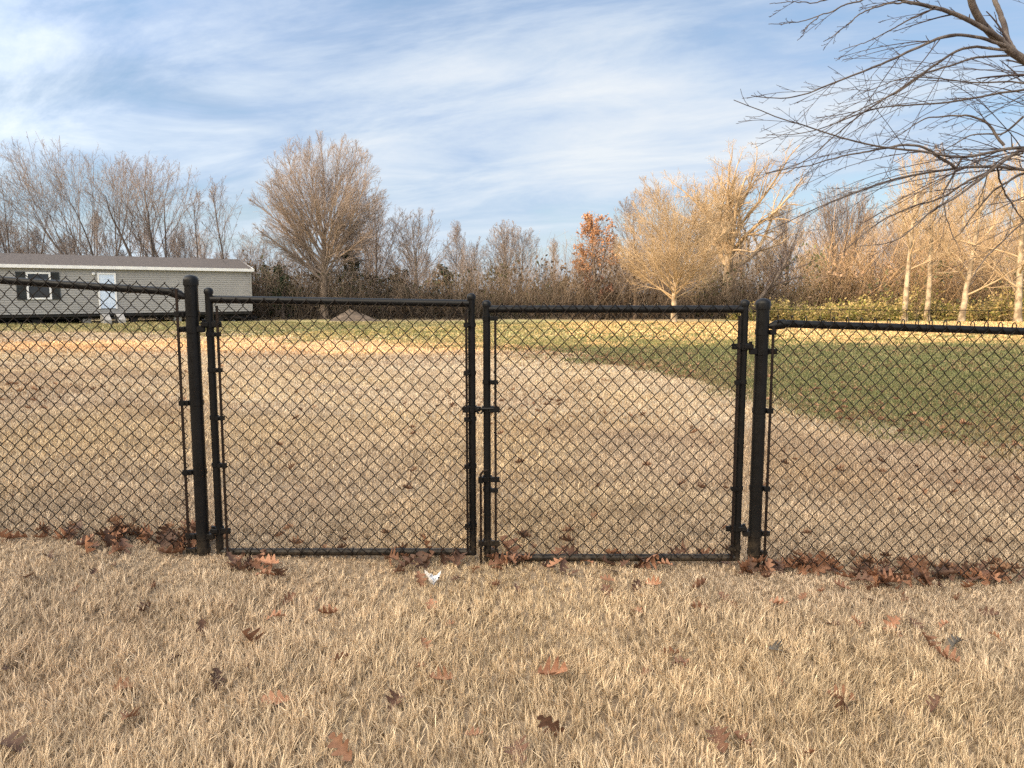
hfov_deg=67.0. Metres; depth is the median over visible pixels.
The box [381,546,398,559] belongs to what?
fallen leaf
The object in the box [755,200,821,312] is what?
bare tree
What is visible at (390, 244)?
bare tree
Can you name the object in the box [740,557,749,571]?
fallen leaf
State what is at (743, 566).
fallen leaf
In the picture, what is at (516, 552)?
fallen leaf
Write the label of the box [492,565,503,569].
fallen leaf
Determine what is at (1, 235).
bare tree
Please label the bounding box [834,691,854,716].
fallen leaf
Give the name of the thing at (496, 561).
fallen leaf
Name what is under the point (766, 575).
fallen leaf
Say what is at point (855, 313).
bramble bush
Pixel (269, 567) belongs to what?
fallen leaf
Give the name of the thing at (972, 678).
dry grass
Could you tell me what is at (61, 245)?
bare tree
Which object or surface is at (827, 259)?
bare tree
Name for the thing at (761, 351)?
chain link fence
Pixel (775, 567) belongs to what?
fallen leaf
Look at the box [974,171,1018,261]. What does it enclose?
bare tree
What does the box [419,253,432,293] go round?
bare tree
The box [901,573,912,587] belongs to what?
fallen leaf
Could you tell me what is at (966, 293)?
bare tree
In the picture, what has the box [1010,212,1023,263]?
bare tree
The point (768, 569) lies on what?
fallen leaf
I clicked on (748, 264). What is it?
bare tree
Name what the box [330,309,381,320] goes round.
dirt pile
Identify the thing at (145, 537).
fallen leaf
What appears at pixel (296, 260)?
bare tree
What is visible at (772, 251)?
bare tree
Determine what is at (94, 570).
fallen leaf
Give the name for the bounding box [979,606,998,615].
fallen leaf
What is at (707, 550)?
fallen leaf
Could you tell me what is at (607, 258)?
bare tree
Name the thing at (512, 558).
fallen leaf
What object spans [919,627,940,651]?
fallen leaf
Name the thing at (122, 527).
fallen leaf
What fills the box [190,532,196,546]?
fallen leaf
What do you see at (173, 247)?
bare tree
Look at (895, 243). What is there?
bare tree
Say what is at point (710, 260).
bare tree
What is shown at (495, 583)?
fallen leaf
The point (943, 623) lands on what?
fallen leaf
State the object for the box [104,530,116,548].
fallen leaf
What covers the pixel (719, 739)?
fallen leaf
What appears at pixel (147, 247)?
bare tree
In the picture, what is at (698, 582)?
fallen leaf
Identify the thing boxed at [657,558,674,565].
fallen leaf
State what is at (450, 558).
fallen leaf
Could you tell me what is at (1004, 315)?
bramble bush
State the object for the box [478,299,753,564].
chain link gate
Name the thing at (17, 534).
fallen leaf
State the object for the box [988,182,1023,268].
bare tree
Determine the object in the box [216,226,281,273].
bare tree
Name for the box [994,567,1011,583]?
fallen leaf
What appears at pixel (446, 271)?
cedar tree
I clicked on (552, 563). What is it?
fallen leaf
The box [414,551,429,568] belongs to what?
fallen leaf
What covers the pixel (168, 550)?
fallen leaf
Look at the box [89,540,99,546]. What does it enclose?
fallen leaf
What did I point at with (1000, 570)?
fallen leaf
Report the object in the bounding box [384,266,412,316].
cedar tree
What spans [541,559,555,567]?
fallen leaf
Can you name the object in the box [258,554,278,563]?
fallen leaf
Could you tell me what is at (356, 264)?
cedar tree
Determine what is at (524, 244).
bare tree
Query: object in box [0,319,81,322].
steel beam
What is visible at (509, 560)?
fallen leaf
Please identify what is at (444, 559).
fallen leaf
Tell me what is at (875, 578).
fallen leaf
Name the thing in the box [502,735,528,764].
fallen leaf
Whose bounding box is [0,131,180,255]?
bare tree
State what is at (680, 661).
fallen leaf
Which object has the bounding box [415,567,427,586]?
fallen leaf
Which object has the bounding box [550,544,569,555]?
fallen leaf
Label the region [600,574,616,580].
fallen leaf
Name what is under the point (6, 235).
bare tree
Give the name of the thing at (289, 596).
fallen leaf
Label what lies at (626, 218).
bare tree
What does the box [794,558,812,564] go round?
fallen leaf
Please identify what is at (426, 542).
fallen leaf
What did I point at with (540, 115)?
sky
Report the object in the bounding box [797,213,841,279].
bare tree
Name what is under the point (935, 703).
fallen leaf
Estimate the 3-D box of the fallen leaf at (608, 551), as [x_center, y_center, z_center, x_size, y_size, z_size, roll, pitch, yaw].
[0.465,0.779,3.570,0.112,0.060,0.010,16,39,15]
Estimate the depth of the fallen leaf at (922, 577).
3.46 m
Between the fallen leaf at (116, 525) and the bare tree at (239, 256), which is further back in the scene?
the bare tree at (239, 256)
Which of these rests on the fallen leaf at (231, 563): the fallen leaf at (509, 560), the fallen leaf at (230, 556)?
the fallen leaf at (230, 556)
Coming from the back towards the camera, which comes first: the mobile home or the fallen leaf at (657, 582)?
the mobile home
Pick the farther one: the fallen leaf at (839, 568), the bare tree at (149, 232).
the bare tree at (149, 232)
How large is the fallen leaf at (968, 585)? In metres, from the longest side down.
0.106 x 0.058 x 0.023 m
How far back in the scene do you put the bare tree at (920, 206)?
80.11 m
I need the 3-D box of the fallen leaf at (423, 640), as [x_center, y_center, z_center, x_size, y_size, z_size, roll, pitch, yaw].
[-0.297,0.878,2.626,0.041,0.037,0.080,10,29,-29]
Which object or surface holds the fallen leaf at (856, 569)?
on the ground at (498, 602)
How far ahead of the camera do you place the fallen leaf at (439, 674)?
2.38 m
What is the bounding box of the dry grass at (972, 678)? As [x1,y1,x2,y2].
[0,330,1023,767]
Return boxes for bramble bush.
[724,311,774,320]
[746,296,821,320]
[787,297,842,320]
[819,298,876,321]
[841,292,918,320]
[883,281,947,320]
[920,297,979,320]
[942,293,1022,320]
[967,281,1023,320]
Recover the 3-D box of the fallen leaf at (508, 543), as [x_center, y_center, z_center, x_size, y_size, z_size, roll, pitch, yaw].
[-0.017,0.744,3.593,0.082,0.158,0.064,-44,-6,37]
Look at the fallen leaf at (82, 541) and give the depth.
3.43 m
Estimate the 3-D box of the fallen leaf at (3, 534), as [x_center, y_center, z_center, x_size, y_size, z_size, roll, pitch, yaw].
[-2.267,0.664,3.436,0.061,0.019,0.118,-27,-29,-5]
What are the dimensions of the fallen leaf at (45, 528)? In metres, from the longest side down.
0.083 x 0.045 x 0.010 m
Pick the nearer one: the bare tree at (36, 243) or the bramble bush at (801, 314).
the bramble bush at (801, 314)
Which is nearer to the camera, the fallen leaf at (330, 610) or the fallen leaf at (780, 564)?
the fallen leaf at (330, 610)
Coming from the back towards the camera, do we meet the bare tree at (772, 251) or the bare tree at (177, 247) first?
the bare tree at (177, 247)
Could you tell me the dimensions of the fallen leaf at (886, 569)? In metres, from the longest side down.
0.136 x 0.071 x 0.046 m
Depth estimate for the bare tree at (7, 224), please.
63.95 m
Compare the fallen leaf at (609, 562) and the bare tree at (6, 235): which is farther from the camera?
the bare tree at (6, 235)
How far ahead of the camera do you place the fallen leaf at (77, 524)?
3.62 m
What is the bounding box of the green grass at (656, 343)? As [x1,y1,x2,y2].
[0,321,1023,469]
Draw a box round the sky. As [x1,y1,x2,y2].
[0,0,1023,293]
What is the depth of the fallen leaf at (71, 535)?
3.55 m
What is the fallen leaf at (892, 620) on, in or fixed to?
on the ground at (498, 602)
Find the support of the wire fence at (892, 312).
on the ground at (498, 602)
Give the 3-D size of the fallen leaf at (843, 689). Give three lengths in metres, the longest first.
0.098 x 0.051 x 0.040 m
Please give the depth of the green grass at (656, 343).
17.48 m
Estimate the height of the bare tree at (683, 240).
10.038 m
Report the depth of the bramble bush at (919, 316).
47.47 m
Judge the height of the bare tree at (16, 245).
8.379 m
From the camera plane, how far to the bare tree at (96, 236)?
79.78 m
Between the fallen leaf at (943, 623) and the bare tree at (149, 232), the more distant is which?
the bare tree at (149, 232)
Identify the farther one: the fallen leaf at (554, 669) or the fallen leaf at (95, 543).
the fallen leaf at (95, 543)
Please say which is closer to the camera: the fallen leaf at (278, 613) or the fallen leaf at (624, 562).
the fallen leaf at (278, 613)
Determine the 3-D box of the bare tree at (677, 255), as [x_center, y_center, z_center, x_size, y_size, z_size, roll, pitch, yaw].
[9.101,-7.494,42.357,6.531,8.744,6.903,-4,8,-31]
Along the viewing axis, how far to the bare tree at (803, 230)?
74.06 m
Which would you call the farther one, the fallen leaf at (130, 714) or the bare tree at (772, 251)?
the bare tree at (772, 251)
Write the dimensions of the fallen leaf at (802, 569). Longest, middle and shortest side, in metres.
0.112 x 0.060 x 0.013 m
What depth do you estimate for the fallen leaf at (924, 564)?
3.59 m
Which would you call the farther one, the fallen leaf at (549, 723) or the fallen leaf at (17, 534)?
the fallen leaf at (17, 534)
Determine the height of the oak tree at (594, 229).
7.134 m
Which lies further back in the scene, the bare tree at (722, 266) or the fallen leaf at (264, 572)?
the bare tree at (722, 266)
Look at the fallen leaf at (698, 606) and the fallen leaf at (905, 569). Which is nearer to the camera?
the fallen leaf at (698, 606)
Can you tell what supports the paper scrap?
on the ground at (498, 602)
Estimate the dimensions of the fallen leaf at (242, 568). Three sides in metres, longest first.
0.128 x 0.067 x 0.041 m
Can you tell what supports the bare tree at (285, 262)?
on the ground at (498, 602)
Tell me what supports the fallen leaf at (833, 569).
on the ground at (498, 602)
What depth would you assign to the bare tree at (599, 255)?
80.36 m
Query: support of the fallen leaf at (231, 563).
on the ground at (498, 602)
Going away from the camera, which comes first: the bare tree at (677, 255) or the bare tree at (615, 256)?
the bare tree at (677, 255)
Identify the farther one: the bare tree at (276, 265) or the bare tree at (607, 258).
the bare tree at (607, 258)
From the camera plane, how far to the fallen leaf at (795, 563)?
3.49 m
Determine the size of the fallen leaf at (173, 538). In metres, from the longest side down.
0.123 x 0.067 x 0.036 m
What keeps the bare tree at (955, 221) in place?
on the ground at (498, 602)
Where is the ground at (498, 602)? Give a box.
[0,294,1023,767]
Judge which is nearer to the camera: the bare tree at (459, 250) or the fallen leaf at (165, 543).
the fallen leaf at (165, 543)
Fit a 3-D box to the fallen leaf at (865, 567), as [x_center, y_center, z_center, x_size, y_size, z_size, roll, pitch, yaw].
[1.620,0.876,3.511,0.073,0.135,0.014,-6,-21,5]
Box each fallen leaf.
[0,529,12,537]
[0,729,26,753]
[2,531,27,541]
[2,662,16,670]
[33,531,49,537]
[40,524,50,533]
[42,549,53,557]
[52,527,73,538]
[63,525,76,534]
[66,520,82,528]
[66,530,77,539]
[74,534,94,544]
[85,535,94,552]
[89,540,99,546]
[89,568,97,573]
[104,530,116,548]
[109,541,125,554]
[112,520,120,535]
[112,676,132,690]
[113,523,129,532]
[114,527,126,534]
[115,528,125,540]
[118,534,133,555]
[120,706,139,719]
[136,523,151,543]
[136,523,154,535]
[137,601,151,610]
[153,532,161,544]
[156,523,169,539]
[157,531,172,553]
[158,544,184,553]
[164,532,176,540]
[172,538,185,550]
[178,537,183,552]
[180,519,195,525]
[181,523,195,533]
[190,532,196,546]
[195,615,209,637]
[210,663,225,689]
[225,560,239,570]
[226,550,239,563]
[236,558,251,571]
[239,627,263,641]
[249,558,265,570]
[251,549,266,569]
[256,568,274,575]
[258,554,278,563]
[261,689,288,704]
[263,555,271,569]
[267,609,285,619]
[271,567,286,578]
[283,592,295,603]
[318,604,337,613]
[327,732,353,765]
[329,651,347,663]
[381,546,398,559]
[386,688,403,711]
[393,564,404,572]
[398,553,417,567]
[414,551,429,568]
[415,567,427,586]
[418,549,436,564]
[421,638,432,651]
[422,534,431,547]
[426,598,437,611]
[429,665,452,679]
[440,549,449,564]
[442,552,454,560]
[452,547,466,565]
[465,726,482,735]
[487,552,503,565]
[488,552,506,565]
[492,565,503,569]
[492,579,500,585]
[497,533,521,553]
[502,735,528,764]
[506,552,520,565]
[508,550,520,560]
[508,553,517,562]
[521,553,531,559]
[531,655,566,674]
[537,715,564,735]
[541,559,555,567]
[547,557,564,566]
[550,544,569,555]
[560,556,568,571]
[562,544,578,557]
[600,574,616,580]
[600,581,613,597]
[602,548,620,553]
[602,555,614,564]
[620,559,629,566]
[632,577,641,591]
[634,557,652,566]
[639,552,660,568]
[642,575,661,584]
[642,666,654,673]
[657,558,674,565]
[659,646,683,653]
[667,545,686,553]
[671,655,689,664]
[691,600,709,609]
[692,577,705,587]
[697,548,714,553]
[705,721,729,752]
[718,592,730,601]
[730,727,755,747]
[738,560,756,573]
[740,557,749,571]
[745,558,757,574]
[752,554,766,562]
[759,562,769,572]
[761,570,772,577]
[764,558,774,574]
[769,595,787,604]
[769,640,785,651]
[772,559,783,573]
[774,561,784,569]
[776,555,795,568]
[781,561,800,567]
[789,556,804,562]
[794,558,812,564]
[795,748,814,755]
[797,564,806,574]
[798,553,812,572]
[798,592,806,599]
[807,552,814,569]
[808,560,830,575]
[816,554,830,570]
[817,553,826,565]
[824,560,840,572]
[827,684,861,700]
[828,557,844,571]
[834,579,850,588]
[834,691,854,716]
[835,572,855,577]
[847,564,860,575]
[850,571,873,581]
[851,614,863,626]
[861,562,876,575]
[864,563,878,575]
[864,582,874,589]
[870,573,879,587]
[879,566,901,579]
[879,568,906,581]
[880,573,891,586]
[882,561,895,570]
[883,615,900,632]
[894,574,909,579]
[895,575,903,591]
[896,557,909,572]
[901,558,910,577]
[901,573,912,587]
[907,555,925,571]
[909,615,923,629]
[911,565,935,585]
[911,573,924,585]
[912,569,924,577]
[919,559,928,571]
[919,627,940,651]
[921,567,931,585]
[925,694,940,712]
[930,565,956,580]
[934,645,962,663]
[938,619,948,629]
[947,633,963,649]
[953,564,970,574]
[957,569,975,577]
[960,581,975,587]
[965,575,982,582]
[969,567,989,581]
[976,561,988,571]
[979,567,990,585]
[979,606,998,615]
[989,566,1005,573]
[989,570,1000,582]
[989,631,1000,640]
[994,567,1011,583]
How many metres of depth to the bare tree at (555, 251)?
78.68 m
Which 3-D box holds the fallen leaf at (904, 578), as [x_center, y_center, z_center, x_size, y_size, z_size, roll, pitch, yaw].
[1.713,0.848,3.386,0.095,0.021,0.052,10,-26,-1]
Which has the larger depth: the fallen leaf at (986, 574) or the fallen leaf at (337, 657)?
the fallen leaf at (986, 574)
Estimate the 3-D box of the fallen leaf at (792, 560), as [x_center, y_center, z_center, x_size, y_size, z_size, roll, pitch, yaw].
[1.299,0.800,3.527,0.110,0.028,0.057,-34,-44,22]
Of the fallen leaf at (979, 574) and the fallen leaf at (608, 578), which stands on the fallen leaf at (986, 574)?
the fallen leaf at (979, 574)
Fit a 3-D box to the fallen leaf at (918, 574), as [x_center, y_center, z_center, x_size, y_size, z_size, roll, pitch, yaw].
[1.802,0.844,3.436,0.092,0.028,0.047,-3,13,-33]
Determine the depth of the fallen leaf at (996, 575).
3.50 m
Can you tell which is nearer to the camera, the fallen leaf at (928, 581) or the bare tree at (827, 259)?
the fallen leaf at (928, 581)
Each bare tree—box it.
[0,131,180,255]
[0,173,89,253]
[0,215,22,252]
[0,223,7,252]
[1,221,39,253]
[12,240,31,253]
[20,225,47,253]
[30,234,55,253]
[53,233,71,254]
[54,238,81,254]
[60,225,98,254]
[81,210,108,255]
[84,152,217,257]
[97,232,127,255]
[129,224,162,256]
[155,222,202,257]
[162,233,195,257]
[168,222,211,257]
[175,190,219,257]
[188,226,213,258]
[201,176,243,258]
[212,249,226,258]
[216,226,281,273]
[234,245,255,277]
[247,130,391,318]
[265,258,287,285]
[271,251,303,275]
[276,227,320,286]
[326,220,362,286]
[340,188,412,313]
[346,220,383,307]
[364,242,401,281]
[377,207,458,316]
[384,238,434,285]
[398,260,429,290]
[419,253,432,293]
[437,232,500,293]
[445,221,466,288]
[450,245,479,291]
[479,219,532,290]
[497,242,512,287]
[500,227,540,286]
[535,258,551,288]
[547,238,561,293]
[578,234,621,279]
[590,236,621,287]
[608,238,628,285]
[609,188,658,318]
[614,170,735,321]
[621,241,640,296]
[645,221,667,292]
[664,217,696,278]
[673,139,810,317]
[699,221,723,302]
[701,237,739,298]
[721,230,767,287]
[728,0,1023,278]
[733,236,768,288]
[746,210,817,290]
[749,241,816,312]
[749,242,774,292]
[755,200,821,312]
[755,232,783,292]
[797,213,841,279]
[797,240,824,295]
[801,182,880,306]
[813,238,850,289]
[848,227,891,280]
[853,215,918,302]
[855,209,878,269]
[872,188,935,275]
[881,142,987,320]
[883,153,969,320]
[884,216,936,298]
[897,151,1023,321]
[897,179,953,292]
[925,195,987,302]
[937,140,1023,321]
[940,195,1001,280]
[962,210,1015,270]
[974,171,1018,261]
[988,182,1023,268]
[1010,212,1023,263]
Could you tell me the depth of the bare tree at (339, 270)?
57.84 m
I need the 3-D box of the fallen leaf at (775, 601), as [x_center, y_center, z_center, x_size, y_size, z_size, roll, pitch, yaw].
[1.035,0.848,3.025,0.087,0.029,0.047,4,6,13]
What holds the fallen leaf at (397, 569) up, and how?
on the ground at (498, 602)
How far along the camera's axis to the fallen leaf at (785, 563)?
3.51 m
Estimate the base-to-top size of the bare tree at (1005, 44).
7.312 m
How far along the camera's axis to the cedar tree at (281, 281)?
49.60 m
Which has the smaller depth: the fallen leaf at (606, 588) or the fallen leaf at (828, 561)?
the fallen leaf at (606, 588)
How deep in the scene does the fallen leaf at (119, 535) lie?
3.56 m
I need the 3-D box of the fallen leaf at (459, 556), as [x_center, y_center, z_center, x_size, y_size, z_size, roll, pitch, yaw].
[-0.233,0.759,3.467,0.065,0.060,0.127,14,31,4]
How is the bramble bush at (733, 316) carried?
on the ground at (498, 602)
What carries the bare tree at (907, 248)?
on the ground at (498, 602)
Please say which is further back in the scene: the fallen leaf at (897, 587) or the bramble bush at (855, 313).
the bramble bush at (855, 313)
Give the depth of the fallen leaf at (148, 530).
3.58 m
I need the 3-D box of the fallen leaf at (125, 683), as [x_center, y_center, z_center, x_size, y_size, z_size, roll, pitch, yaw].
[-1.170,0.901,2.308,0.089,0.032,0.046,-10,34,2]
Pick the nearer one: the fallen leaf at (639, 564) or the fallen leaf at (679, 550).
the fallen leaf at (639, 564)
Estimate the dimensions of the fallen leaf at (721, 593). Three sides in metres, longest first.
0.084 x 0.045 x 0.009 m
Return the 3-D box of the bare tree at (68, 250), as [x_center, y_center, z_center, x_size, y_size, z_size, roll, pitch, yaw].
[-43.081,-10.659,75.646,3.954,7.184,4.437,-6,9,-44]
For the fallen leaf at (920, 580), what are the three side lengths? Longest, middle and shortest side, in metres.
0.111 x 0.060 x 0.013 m
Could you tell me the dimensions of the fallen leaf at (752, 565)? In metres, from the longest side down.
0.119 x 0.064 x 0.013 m
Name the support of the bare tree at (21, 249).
on the ground at (498, 602)
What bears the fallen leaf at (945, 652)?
on the ground at (498, 602)
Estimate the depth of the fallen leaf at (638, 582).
3.20 m
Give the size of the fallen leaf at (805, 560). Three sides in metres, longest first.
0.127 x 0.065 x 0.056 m
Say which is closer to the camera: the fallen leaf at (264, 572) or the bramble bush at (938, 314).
the fallen leaf at (264, 572)
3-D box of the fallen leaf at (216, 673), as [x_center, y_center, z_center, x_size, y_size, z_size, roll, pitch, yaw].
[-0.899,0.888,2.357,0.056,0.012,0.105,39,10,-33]
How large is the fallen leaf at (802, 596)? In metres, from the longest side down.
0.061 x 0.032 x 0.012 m
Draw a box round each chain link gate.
[200,287,493,556]
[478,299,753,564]
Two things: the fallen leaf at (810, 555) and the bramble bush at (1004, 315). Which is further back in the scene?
the bramble bush at (1004, 315)
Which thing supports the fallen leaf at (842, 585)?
on the ground at (498, 602)
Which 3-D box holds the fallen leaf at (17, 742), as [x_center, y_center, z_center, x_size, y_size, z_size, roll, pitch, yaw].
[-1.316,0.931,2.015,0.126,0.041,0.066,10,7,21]
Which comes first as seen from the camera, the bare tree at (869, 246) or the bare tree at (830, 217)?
the bare tree at (830, 217)
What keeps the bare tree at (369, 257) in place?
on the ground at (498, 602)
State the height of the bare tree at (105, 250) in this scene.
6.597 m
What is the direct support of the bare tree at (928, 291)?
on the ground at (498, 602)
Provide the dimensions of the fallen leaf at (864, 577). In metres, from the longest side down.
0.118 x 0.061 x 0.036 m
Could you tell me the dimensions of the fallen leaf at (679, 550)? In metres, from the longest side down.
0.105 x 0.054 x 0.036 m
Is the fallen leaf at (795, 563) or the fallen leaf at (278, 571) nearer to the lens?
the fallen leaf at (278, 571)
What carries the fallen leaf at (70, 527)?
on the fallen leaf at (71, 535)
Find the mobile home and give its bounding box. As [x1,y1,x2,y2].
[0,253,256,323]
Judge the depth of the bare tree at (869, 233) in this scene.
71.05 m
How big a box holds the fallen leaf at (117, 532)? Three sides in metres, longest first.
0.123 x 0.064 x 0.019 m
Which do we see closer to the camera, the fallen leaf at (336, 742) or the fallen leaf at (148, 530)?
the fallen leaf at (336, 742)
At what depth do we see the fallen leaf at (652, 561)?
3.47 m
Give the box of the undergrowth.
[91,183,1023,319]
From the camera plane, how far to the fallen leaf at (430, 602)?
2.98 m
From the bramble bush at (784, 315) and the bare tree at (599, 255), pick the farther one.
the bare tree at (599, 255)
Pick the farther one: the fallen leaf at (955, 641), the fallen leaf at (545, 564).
the fallen leaf at (545, 564)
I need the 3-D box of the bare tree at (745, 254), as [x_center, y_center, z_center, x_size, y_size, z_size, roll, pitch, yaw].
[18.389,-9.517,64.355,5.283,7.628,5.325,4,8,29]
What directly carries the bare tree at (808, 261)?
on the ground at (498, 602)
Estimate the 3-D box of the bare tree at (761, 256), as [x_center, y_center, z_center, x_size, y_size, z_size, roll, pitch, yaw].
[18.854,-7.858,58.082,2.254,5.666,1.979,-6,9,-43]
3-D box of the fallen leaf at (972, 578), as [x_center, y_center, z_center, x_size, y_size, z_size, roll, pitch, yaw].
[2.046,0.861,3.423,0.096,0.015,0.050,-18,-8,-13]
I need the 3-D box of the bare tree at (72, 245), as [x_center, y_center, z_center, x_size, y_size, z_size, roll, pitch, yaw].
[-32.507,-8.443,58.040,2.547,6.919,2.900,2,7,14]
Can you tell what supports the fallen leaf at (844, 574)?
on the ground at (498, 602)
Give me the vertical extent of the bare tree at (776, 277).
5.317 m
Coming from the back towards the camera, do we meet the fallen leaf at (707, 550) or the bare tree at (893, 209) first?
the bare tree at (893, 209)
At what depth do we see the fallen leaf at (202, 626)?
2.72 m
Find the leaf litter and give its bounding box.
[0,345,1023,573]
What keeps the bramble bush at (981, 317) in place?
on the ground at (498, 602)
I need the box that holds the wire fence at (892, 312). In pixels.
[753,309,1022,321]
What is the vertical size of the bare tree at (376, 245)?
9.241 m
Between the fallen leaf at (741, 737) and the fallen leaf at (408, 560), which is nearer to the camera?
the fallen leaf at (741, 737)
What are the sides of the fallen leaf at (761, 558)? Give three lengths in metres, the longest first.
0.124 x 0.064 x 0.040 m
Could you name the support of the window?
in the mobile home
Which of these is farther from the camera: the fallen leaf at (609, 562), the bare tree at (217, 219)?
the bare tree at (217, 219)
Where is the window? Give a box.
[25,272,51,298]
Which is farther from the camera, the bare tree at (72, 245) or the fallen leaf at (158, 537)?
the bare tree at (72, 245)
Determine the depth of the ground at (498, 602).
3.52 m
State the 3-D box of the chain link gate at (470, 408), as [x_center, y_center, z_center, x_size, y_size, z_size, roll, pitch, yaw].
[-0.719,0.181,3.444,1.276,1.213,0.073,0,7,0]
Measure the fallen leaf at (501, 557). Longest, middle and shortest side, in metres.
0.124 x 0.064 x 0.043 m
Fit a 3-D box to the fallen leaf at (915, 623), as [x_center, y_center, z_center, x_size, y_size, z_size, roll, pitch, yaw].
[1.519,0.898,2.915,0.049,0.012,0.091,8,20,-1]
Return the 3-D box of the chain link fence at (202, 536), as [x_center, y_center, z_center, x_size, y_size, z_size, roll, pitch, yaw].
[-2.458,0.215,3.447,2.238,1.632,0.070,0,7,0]
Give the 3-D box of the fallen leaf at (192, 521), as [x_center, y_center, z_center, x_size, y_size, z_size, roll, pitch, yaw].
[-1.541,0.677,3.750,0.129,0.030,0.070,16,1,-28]
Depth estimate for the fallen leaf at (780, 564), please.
3.47 m
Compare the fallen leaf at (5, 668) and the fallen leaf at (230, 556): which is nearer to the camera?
the fallen leaf at (5, 668)
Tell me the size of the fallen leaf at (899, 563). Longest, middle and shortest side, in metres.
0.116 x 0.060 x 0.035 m
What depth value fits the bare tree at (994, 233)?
64.61 m
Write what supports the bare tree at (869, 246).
on the ground at (498, 602)
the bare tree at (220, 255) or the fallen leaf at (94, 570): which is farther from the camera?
the bare tree at (220, 255)
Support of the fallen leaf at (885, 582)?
on the ground at (498, 602)
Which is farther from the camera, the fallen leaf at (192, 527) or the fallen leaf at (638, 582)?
the fallen leaf at (192, 527)
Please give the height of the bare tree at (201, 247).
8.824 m
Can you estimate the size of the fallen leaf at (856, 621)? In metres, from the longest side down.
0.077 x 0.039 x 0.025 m
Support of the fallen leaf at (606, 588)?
on the ground at (498, 602)
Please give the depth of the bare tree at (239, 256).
72.34 m
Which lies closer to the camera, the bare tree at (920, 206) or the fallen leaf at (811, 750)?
the fallen leaf at (811, 750)
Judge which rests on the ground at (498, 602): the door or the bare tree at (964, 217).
the bare tree at (964, 217)
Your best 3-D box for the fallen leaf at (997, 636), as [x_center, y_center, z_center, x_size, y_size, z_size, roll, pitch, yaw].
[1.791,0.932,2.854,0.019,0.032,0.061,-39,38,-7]
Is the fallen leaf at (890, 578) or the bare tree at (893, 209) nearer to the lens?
the fallen leaf at (890, 578)
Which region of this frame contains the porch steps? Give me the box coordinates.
[100,314,125,323]
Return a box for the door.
[99,274,115,307]
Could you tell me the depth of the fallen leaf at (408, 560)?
3.38 m
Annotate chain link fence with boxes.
[0,270,214,555]
[742,298,1023,580]
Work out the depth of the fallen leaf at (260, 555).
3.40 m
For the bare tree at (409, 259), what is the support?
on the ground at (498, 602)
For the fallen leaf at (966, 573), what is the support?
on the fallen leaf
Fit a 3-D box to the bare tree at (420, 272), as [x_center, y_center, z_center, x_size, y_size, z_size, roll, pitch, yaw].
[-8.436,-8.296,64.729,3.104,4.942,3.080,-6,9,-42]
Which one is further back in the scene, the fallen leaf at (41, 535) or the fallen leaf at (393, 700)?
the fallen leaf at (41, 535)
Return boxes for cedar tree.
[251,261,276,313]
[264,265,300,318]
[332,248,368,310]
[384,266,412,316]
[430,263,459,312]
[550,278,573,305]
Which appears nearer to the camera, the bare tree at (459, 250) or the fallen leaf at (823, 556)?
the fallen leaf at (823, 556)
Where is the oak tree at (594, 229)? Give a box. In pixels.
[571,211,620,319]
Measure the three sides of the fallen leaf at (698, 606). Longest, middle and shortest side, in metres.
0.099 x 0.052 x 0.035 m
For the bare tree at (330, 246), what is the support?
on the ground at (498, 602)
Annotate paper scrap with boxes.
[425,570,440,584]
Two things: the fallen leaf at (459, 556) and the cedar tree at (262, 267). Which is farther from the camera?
the cedar tree at (262, 267)
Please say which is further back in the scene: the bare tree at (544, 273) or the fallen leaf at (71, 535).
the bare tree at (544, 273)
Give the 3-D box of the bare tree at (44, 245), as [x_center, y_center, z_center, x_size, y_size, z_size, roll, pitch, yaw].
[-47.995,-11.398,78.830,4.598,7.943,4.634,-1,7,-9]
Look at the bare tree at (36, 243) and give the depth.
69.72 m
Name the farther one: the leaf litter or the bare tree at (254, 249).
the bare tree at (254, 249)
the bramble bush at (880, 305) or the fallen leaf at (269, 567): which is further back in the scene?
the bramble bush at (880, 305)
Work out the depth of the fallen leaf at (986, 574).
3.50 m
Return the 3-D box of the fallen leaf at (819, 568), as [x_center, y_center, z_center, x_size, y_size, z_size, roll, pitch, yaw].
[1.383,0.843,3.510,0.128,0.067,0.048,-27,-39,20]
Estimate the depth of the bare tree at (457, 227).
73.80 m
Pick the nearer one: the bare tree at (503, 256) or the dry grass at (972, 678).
the dry grass at (972, 678)
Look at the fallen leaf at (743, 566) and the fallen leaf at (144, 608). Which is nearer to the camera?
the fallen leaf at (144, 608)
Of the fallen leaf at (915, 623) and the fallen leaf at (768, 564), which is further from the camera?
the fallen leaf at (768, 564)
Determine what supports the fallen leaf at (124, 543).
on the ground at (498, 602)
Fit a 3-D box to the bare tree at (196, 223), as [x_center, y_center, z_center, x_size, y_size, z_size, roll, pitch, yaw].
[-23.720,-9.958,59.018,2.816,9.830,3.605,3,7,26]
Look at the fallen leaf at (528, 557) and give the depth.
3.48 m
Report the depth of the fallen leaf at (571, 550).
3.53 m
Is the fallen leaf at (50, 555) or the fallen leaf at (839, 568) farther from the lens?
the fallen leaf at (839, 568)
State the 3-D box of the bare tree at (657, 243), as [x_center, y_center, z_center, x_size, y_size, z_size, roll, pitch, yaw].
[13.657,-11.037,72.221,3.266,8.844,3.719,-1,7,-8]
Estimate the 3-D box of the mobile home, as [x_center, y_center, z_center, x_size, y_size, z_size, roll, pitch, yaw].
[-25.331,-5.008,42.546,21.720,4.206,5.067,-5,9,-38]
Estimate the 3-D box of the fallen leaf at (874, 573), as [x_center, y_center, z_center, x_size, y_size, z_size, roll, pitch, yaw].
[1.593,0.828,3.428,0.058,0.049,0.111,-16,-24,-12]

